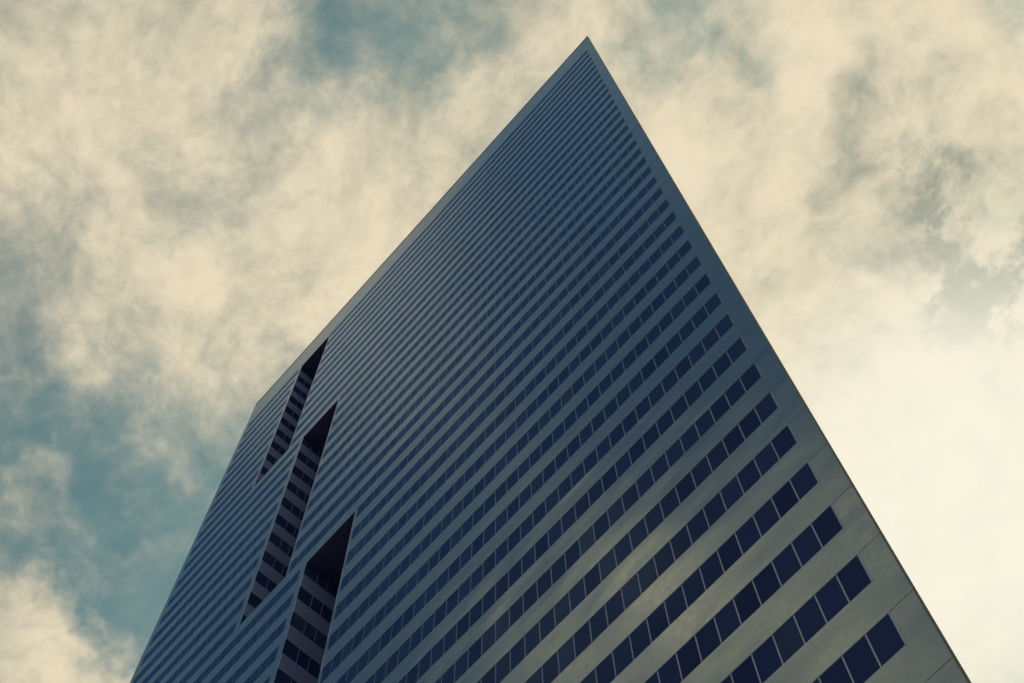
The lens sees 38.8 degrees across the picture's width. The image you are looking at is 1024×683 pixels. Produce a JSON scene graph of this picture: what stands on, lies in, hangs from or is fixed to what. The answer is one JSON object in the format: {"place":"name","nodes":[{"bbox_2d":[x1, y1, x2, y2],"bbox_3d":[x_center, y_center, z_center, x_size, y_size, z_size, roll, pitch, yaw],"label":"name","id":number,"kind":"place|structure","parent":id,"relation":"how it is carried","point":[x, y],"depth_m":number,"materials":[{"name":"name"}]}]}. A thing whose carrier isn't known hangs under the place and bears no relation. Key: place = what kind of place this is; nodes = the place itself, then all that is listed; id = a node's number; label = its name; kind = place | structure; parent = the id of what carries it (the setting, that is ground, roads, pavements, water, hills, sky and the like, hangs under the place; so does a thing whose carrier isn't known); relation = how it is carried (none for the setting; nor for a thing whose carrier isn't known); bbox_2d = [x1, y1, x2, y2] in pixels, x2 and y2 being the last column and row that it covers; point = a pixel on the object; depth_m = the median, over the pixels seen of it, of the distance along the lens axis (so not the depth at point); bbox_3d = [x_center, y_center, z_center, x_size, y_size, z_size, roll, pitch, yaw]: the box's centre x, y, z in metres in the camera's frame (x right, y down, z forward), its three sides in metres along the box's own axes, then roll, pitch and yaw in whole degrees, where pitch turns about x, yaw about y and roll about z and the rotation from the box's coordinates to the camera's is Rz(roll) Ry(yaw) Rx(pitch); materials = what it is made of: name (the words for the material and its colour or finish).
{"place":"outdoors","nodes":[
{"label":"outdoors","id":0,"kind":"place"},
{"bbox_2d":[0,0,1023,682],"label":"sky","id":1,"kind":"structure","parent":0,"point":[192,192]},
{"bbox_2d":[130,36,970,682],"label":"office tower","id":2,"kind":"structure","parent":0,"point":[530,406],"depth_m":86.46,"materials":[{"name":"metal"}]},
{"bbox_2d":[441,664,454,682],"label":"window","id":3,"kind":"structure","parent":2,"relation":"in","point":[448,677],"depth_m":69.50,"materials":[{"name":"glass"}]},
{"bbox_2d":[454,651,467,682],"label":"window","id":4,"kind":"structure","parent":2,"relation":"in","point":[461,666],"depth_m":68.95,"materials":[{"name":"glass"}]},
{"bbox_2d":[467,636,481,669],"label":"window","id":5,"kind":"structure","parent":2,"relation":"in","point":[474,653],"depth_m":68.80,"materials":[{"name":"glass"}]},
{"bbox_2d":[481,623,494,655],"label":"window","id":6,"kind":"structure","parent":2,"relation":"in","point":[488,638],"depth_m":68.56,"materials":[{"name":"glass"}]},
{"bbox_2d":[495,609,508,641],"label":"window","id":7,"kind":"structure","parent":2,"relation":"in","point":[502,624],"depth_m":68.37,"materials":[{"name":"glass"}]},
{"bbox_2d":[495,650,509,682],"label":"window","id":8,"kind":"structure","parent":2,"relation":"in","point":[502,668],"depth_m":64.66,"materials":[{"name":"glass"}]},
{"bbox_2d":[509,595,522,627],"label":"window","id":9,"kind":"structure","parent":2,"relation":"in","point":[516,610],"depth_m":68.15,"materials":[{"name":"glass"}]},
{"bbox_2d":[510,636,524,671],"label":"window","id":10,"kind":"structure","parent":2,"relation":"in","point":[517,652],"depth_m":64.41,"materials":[{"name":"glass"}]},
{"bbox_2d":[521,545,534,574],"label":"window","id":11,"kind":"structure","parent":2,"relation":"in","point":[528,559],"depth_m":71.69,"materials":[{"name":"glass"}]},
{"bbox_2d":[523,581,536,613],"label":"window","id":12,"kind":"structure","parent":2,"relation":"in","point":[530,596],"depth_m":67.95,"materials":[{"name":"glass"}]},
{"bbox_2d":[524,621,539,656],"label":"window","id":13,"kind":"structure","parent":2,"relation":"in","point":[532,637],"depth_m":64.25,"materials":[{"name":"glass"}]},
{"bbox_2d":[534,532,548,561],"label":"window","id":14,"kind":"structure","parent":2,"relation":"in","point":[541,546],"depth_m":71.47,"materials":[{"name":"glass"}]},
{"bbox_2d":[536,567,551,599],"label":"window","id":15,"kind":"structure","parent":2,"relation":"in","point":[543,583],"depth_m":67.76,"materials":[{"name":"glass"}]},
{"bbox_2d":[539,607,554,641],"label":"window","id":16,"kind":"structure","parent":2,"relation":"in","point":[547,622],"depth_m":64.05,"materials":[{"name":"glass"}]},
{"bbox_2d":[541,651,558,682],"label":"window","id":17,"kind":"structure","parent":2,"relation":"in","point":[550,671],"depth_m":60.36,"materials":[{"name":"glass"}]},
{"bbox_2d":[547,519,561,547],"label":"window","id":18,"kind":"structure","parent":2,"relation":"in","point":[554,533],"depth_m":71.24,"materials":[{"name":"glass"}]},
{"bbox_2d":[550,553,565,584],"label":"window","id":19,"kind":"structure","parent":2,"relation":"in","point":[558,568],"depth_m":67.57,"materials":[{"name":"glass"}]},
{"bbox_2d":[553,592,569,626],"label":"window","id":20,"kind":"structure","parent":2,"relation":"in","point":[561,608],"depth_m":63.81,"materials":[{"name":"glass"}]},
{"bbox_2d":[557,636,574,673],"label":"window","id":21,"kind":"structure","parent":2,"relation":"in","point":[565,654],"depth_m":60.08,"materials":[{"name":"glass"}]},
{"bbox_2d":[560,505,575,534],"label":"window","id":22,"kind":"structure","parent":2,"relation":"in","point":[568,519],"depth_m":71.02,"materials":[{"name":"glass"}]},
{"bbox_2d":[564,539,579,570],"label":"window","id":23,"kind":"structure","parent":2,"relation":"in","point":[572,554],"depth_m":67.35,"materials":[{"name":"glass"}]},
{"bbox_2d":[568,577,585,612],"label":"window","id":24,"kind":"structure","parent":2,"relation":"in","point":[576,594],"depth_m":63.60,"materials":[{"name":"glass"}]},
{"bbox_2d":[572,621,590,658],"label":"window","id":25,"kind":"structure","parent":2,"relation":"in","point":[581,638],"depth_m":59.87,"materials":[{"name":"glass"}]},
{"bbox_2d":[574,493,589,520],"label":"window","id":26,"kind":"structure","parent":2,"relation":"in","point":[581,506],"depth_m":70.76,"materials":[{"name":"glass"}]},
{"bbox_2d":[578,525,594,556],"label":"window","id":27,"kind":"structure","parent":2,"relation":"in","point":[586,540],"depth_m":67.13,"materials":[{"name":"glass"}]},
{"bbox_2d":[583,562,600,596],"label":"window","id":28,"kind":"structure","parent":2,"relation":"in","point":[591,579],"depth_m":63.39,"materials":[{"name":"glass"}]},
{"bbox_2d":[587,478,603,506],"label":"window","id":29,"kind":"structure","parent":2,"relation":"in","point":[596,491],"depth_m":70.56,"materials":[{"name":"glass"}]},
{"bbox_2d":[589,605,607,642],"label":"window","id":30,"kind":"structure","parent":2,"relation":"in","point":[598,623],"depth_m":59.64,"materials":[{"name":"glass"}]},
{"bbox_2d":[592,511,609,541],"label":"window","id":31,"kind":"structure","parent":2,"relation":"in","point":[601,525],"depth_m":66.93,"materials":[{"name":"glass"}]},
{"bbox_2d":[594,652,614,682],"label":"window","id":32,"kind":"structure","parent":2,"relation":"in","point":[604,671],"depth_m":56.08,"materials":[{"name":"glass"}]},
{"bbox_2d":[598,549,616,581],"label":"window","id":33,"kind":"structure","parent":2,"relation":"in","point":[607,563],"depth_m":63.16,"materials":[{"name":"glass"}]},
{"bbox_2d":[601,464,616,492],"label":"window","id":34,"kind":"structure","parent":2,"relation":"in","point":[609,478],"depth_m":70.36,"materials":[{"name":"glass"}]},
{"bbox_2d":[604,589,623,625],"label":"window","id":35,"kind":"structure","parent":2,"relation":"in","point":[614,607],"depth_m":59.44,"materials":[{"name":"glass"}]},
{"bbox_2d":[606,496,623,526],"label":"window","id":36,"kind":"structure","parent":2,"relation":"in","point":[615,511],"depth_m":66.71,"materials":[{"name":"glass"}]},
{"bbox_2d":[612,635,632,677],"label":"window","id":37,"kind":"structure","parent":2,"relation":"in","point":[622,657],"depth_m":55.73,"materials":[{"name":"glass"}]},
{"bbox_2d":[613,533,631,565],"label":"window","id":38,"kind":"structure","parent":2,"relation":"in","point":[623,548],"depth_m":62.92,"materials":[{"name":"glass"}]},
{"bbox_2d":[614,450,630,478],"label":"window","id":39,"kind":"structure","parent":2,"relation":"in","point":[623,463],"depth_m":70.22,"materials":[{"name":"glass"}]},
{"bbox_2d":[621,482,638,512],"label":"window","id":40,"kind":"structure","parent":2,"relation":"in","point":[630,496],"depth_m":66.45,"materials":[{"name":"glass"}]},
{"bbox_2d":[620,573,640,610],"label":"window","id":41,"kind":"structure","parent":2,"relation":"in","point":[630,591],"depth_m":59.25,"materials":[{"name":"glass"}]},
{"bbox_2d":[628,436,644,464],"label":"window","id":42,"kind":"structure","parent":2,"relation":"in","point":[637,449],"depth_m":69.98,"materials":[{"name":"glass"}]},
{"bbox_2d":[629,517,647,550],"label":"window","id":43,"kind":"structure","parent":2,"relation":"in","point":[638,534],"depth_m":62.72,"materials":[{"name":"glass"}]},
{"bbox_2d":[629,619,650,659],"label":"window","id":44,"kind":"structure","parent":2,"relation":"in","point":[639,638],"depth_m":55.50,"materials":[{"name":"glass"}]},
{"bbox_2d":[635,467,653,498],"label":"window","id":45,"kind":"structure","parent":2,"relation":"in","point":[645,481],"depth_m":66.24,"materials":[{"name":"glass"}]},
{"bbox_2d":[636,557,657,593],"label":"window","id":46,"kind":"structure","parent":2,"relation":"in","point":[647,575],"depth_m":59.00,"materials":[{"name":"glass"}]},
{"bbox_2d":[642,423,659,450],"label":"window","id":47,"kind":"structure","parent":2,"relation":"in","point":[651,435],"depth_m":69.76,"materials":[{"name":"glass"}]},
{"bbox_2d":[644,502,663,535],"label":"window","id":48,"kind":"structure","parent":2,"relation":"in","point":[654,517],"depth_m":62.50,"materials":[{"name":"glass"}]},
{"bbox_2d":[646,602,668,642],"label":"window","id":49,"kind":"structure","parent":2,"relation":"in","point":[657,622],"depth_m":55.29,"materials":[{"name":"glass"}]},
{"bbox_2d":[650,453,668,483],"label":"window","id":50,"kind":"structure","parent":2,"relation":"in","point":[660,466],"depth_m":66.02,"materials":[{"name":"glass"}]},
{"bbox_2d":[653,541,674,577],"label":"window","id":51,"kind":"structure","parent":2,"relation":"in","point":[663,559],"depth_m":58.80,"materials":[{"name":"glass"}]},
{"bbox_2d":[655,409,673,435],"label":"window","id":52,"kind":"structure","parent":2,"relation":"in","point":[665,421],"depth_m":69.54,"materials":[{"name":"glass"}]},
{"bbox_2d":[657,653,681,682],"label":"window","id":53,"kind":"structure","parent":2,"relation":"in","point":[669,672],"depth_m":51.82,"materials":[{"name":"glass"}]},
{"bbox_2d":[659,487,679,519],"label":"window","id":54,"kind":"structure","parent":2,"relation":"in","point":[670,501],"depth_m":62.32,"materials":[{"name":"glass"}]},
{"bbox_2d":[664,438,683,468],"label":"window","id":55,"kind":"structure","parent":2,"relation":"in","point":[675,451],"depth_m":65.82,"materials":[{"name":"glass"}]},
{"bbox_2d":[663,585,686,625],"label":"window","id":56,"kind":"structure","parent":2,"relation":"in","point":[675,604],"depth_m":55.09,"materials":[{"name":"glass"}]},
{"bbox_2d":[669,395,687,421],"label":"window","id":57,"kind":"structure","parent":2,"relation":"in","point":[680,406],"depth_m":69.29,"materials":[{"name":"glass"}]},
{"bbox_2d":[669,524,691,560],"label":"window","id":58,"kind":"structure","parent":2,"relation":"in","point":[680,542],"depth_m":58.62,"materials":[{"name":"glass"}]},
{"bbox_2d":[674,471,695,503],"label":"window","id":59,"kind":"structure","parent":2,"relation":"in","point":[685,486],"depth_m":62.11,"materials":[{"name":"glass"}]},
{"bbox_2d":[675,635,700,680],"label":"window","id":60,"kind":"structure","parent":2,"relation":"in","point":[688,657],"depth_m":51.37,"materials":[{"name":"glass"}]},
{"bbox_2d":[679,423,699,453],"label":"window","id":61,"kind":"structure","parent":2,"relation":"in","point":[690,436],"depth_m":65.60,"materials":[{"name":"glass"}]},
{"bbox_2d":[681,568,704,607],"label":"window","id":62,"kind":"structure","parent":2,"relation":"in","point":[693,588],"depth_m":54.88,"materials":[{"name":"glass"}]},
{"bbox_2d":[684,380,702,407],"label":"window","id":63,"kind":"structure","parent":2,"relation":"in","point":[694,392],"depth_m":69.08,"materials":[{"name":"glass"}]},
{"bbox_2d":[686,509,708,543],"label":"window","id":64,"kind":"structure","parent":2,"relation":"in","point":[697,526],"depth_m":58.36,"materials":[{"name":"glass"}]},
{"bbox_2d":[690,455,711,487],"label":"window","id":65,"kind":"structure","parent":2,"relation":"in","point":[702,469],"depth_m":61.90,"materials":[{"name":"glass"}]},
{"bbox_2d":[694,408,714,437],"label":"window","id":66,"kind":"structure","parent":2,"relation":"in","point":[705,421],"depth_m":65.39,"materials":[{"name":"glass"}]},
{"bbox_2d":[694,617,720,662],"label":"window","id":67,"kind":"structure","parent":2,"relation":"in","point":[707,639],"depth_m":51.16,"materials":[{"name":"glass"}]},
{"bbox_2d":[698,366,716,392],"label":"window","id":68,"kind":"structure","parent":2,"relation":"in","point":[708,377],"depth_m":68.90,"materials":[{"name":"glass"}]},
{"bbox_2d":[698,551,723,590],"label":"window","id":69,"kind":"structure","parent":2,"relation":"in","point":[711,570],"depth_m":54.66,"materials":[{"name":"glass"}]},
{"bbox_2d":[703,492,725,527],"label":"window","id":70,"kind":"structure","parent":2,"relation":"in","point":[714,509],"depth_m":58.16,"materials":[{"name":"glass"}]},
{"bbox_2d":[706,440,727,471],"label":"window","id":71,"kind":"structure","parent":2,"relation":"in","point":[717,455],"depth_m":61.68,"materials":[{"name":"glass"}]},
{"bbox_2d":[709,393,729,422],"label":"window","id":72,"kind":"structure","parent":2,"relation":"in","point":[720,406],"depth_m":65.18,"materials":[{"name":"glass"}]},
{"bbox_2d":[711,351,731,378],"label":"window","id":73,"kind":"structure","parent":2,"relation":"in","point":[723,362],"depth_m":68.70,"materials":[{"name":"glass"}]},
{"bbox_2d":[713,599,740,643],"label":"window","id":74,"kind":"structure","parent":2,"relation":"in","point":[726,621],"depth_m":50.95,"materials":[{"name":"glass"}]},
{"bbox_2d":[716,533,741,572],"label":"window","id":75,"kind":"structure","parent":2,"relation":"in","point":[729,552],"depth_m":54.46,"materials":[{"name":"glass"}]},
{"bbox_2d":[719,475,743,510],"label":"window","id":76,"kind":"structure","parent":2,"relation":"in","point":[731,492],"depth_m":57.98,"materials":[{"name":"glass"}]},
{"bbox_2d":[721,424,744,456],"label":"window","id":77,"kind":"structure","parent":2,"relation":"in","point":[733,439],"depth_m":61.47,"materials":[{"name":"glass"}]},
{"bbox_2d":[724,378,745,407],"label":"window","id":78,"kind":"structure","parent":2,"relation":"in","point":[736,390],"depth_m":64.96,"materials":[{"name":"glass"}]},
{"bbox_2d":[726,336,747,363],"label":"window","id":79,"kind":"structure","parent":2,"relation":"in","point":[739,346],"depth_m":68.46,"materials":[{"name":"glass"}]},
{"bbox_2d":[730,655,759,682],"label":"window","id":80,"kind":"structure","parent":2,"relation":"in","point":[746,672],"depth_m":47.58,"materials":[{"name":"glass"}]},
{"bbox_2d":[732,581,760,624],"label":"window","id":81,"kind":"structure","parent":2,"relation":"in","point":[746,602],"depth_m":50.74,"materials":[{"name":"glass"}]},
{"bbox_2d":[734,516,760,554],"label":"window","id":82,"kind":"structure","parent":2,"relation":"in","point":[748,534],"depth_m":54.22,"materials":[{"name":"glass"}]},
{"bbox_2d":[736,458,760,493],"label":"window","id":83,"kind":"structure","parent":2,"relation":"in","point":[749,474],"depth_m":57.74,"materials":[{"name":"glass"}]},
{"bbox_2d":[737,409,760,439],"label":"window","id":84,"kind":"structure","parent":2,"relation":"in","point":[751,422],"depth_m":61.21,"materials":[{"name":"glass"}]},
{"bbox_2d":[739,362,762,391],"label":"window","id":85,"kind":"structure","parent":2,"relation":"in","point":[752,374],"depth_m":64.75,"materials":[{"name":"glass"}]},
{"bbox_2d":[750,635,781,682],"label":"window","id":86,"kind":"structure","parent":2,"relation":"in","point":[766,659],"depth_m":47.01,"materials":[{"name":"glass"}]},
{"bbox_2d":[751,561,780,605],"bbox_3d":[8.845,8.429,50.531,0.076,1.940,0.972,41,-77,-12],"label":"window","id":87,"kind":"structure","parent":2,"relation":"in","point":[765,583],"depth_m":50.52,"materials":[{"name":"glass"}]},
{"bbox_2d":[752,498,779,536],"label":"window","id":88,"kind":"structure","parent":2,"relation":"in","point":[766,516],"depth_m":54.03,"materials":[{"name":"glass"}]},
{"bbox_2d":[753,442,778,476],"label":"window","id":89,"kind":"structure","parent":2,"relation":"in","point":[767,457],"depth_m":57.52,"materials":[{"name":"glass"}]},
{"bbox_2d":[754,391,778,423],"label":"window","id":90,"kind":"structure","parent":2,"relation":"in","point":[769,404],"depth_m":61.00,"materials":[{"name":"glass"}]},
{"bbox_2d":[770,423,797,459],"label":"window","id":91,"kind":"structure","parent":2,"relation":"in","point":[785,439],"depth_m":57.30,"materials":[{"name":"glass"}]},
{"bbox_2d":[770,480,798,518],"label":"window","id":92,"kind":"structure","parent":2,"relation":"in","point":[785,498],"depth_m":53.82,"materials":[{"name":"glass"}]},
{"bbox_2d":[771,543,800,586],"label":"window","id":93,"kind":"structure","parent":2,"relation":"in","point":[786,563],"depth_m":50.30,"materials":[{"name":"glass"}]},
{"bbox_2d":[771,615,803,664],"bbox_3d":[8.890,9.613,46.816,0.076,1.940,0.972,41,-77,-12],"label":"window","id":94,"kind":"structure","parent":2,"relation":"in","point":[787,638],"depth_m":46.80,"materials":[{"name":"glass"}]},
{"bbox_2d":[789,461,818,500],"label":"window","id":95,"kind":"structure","parent":2,"relation":"in","point":[805,478],"depth_m":53.59,"materials":[{"name":"glass"}]},
{"bbox_2d":[790,524,821,567],"bbox_3d":[10.147,7.047,50.107,0.076,1.940,0.973,41,-77,-12],"label":"window","id":96,"kind":"structure","parent":2,"relation":"in","point":[806,544],"depth_m":50.09,"materials":[{"name":"glass"}]},
{"bbox_2d":[792,595,825,643],"bbox_3d":[9.541,8.922,46.603,0.076,1.940,0.973,41,-77,-12],"label":"window","id":97,"kind":"structure","parent":2,"relation":"in","point":[809,619],"depth_m":46.58,"materials":[{"name":"glass"}]},
{"bbox_2d":[810,503,843,547],"bbox_3d":[10.824,6.329,49.886,0.076,1.940,1.050,41,-77,-12],"label":"window","id":98,"kind":"structure","parent":2,"relation":"in","point":[828,524],"depth_m":49.87,"materials":[{"name":"glass"}]},
{"bbox_2d":[814,575,848,623],"bbox_3d":[10.192,8.231,46.391,0.076,1.940,0.973,41,-77,-12],"label":"window","id":99,"kind":"structure","parent":2,"relation":"in","point":[831,599],"depth_m":46.37,"materials":[{"name":"glass"}]},
{"bbox_2d":[835,553,872,602],"bbox_3d":[10.869,7.513,46.170,0.076,1.940,1.050,41,-77,-12],"label":"window","id":100,"kind":"structure","parent":2,"relation":"in","point":[854,576],"depth_m":46.15,"materials":[{"name":"glass"}]},
{"bbox_2d":[841,634,879,682],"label":"window","id":101,"kind":"structure","parent":2,"relation":"in","point":[860,662],"depth_m":42.69,"materials":[{"name":"glass"}]},
{"bbox_2d":[864,611,906,667],"bbox_3d":[10.914,8.697,42.455,0.076,1.940,1.050,41,-77,-12],"label":"window","id":102,"kind":"structure","parent":2,"relation":"in","point":[885,638],"depth_m":42.43,"materials":[{"name":"glass"}]}
]}

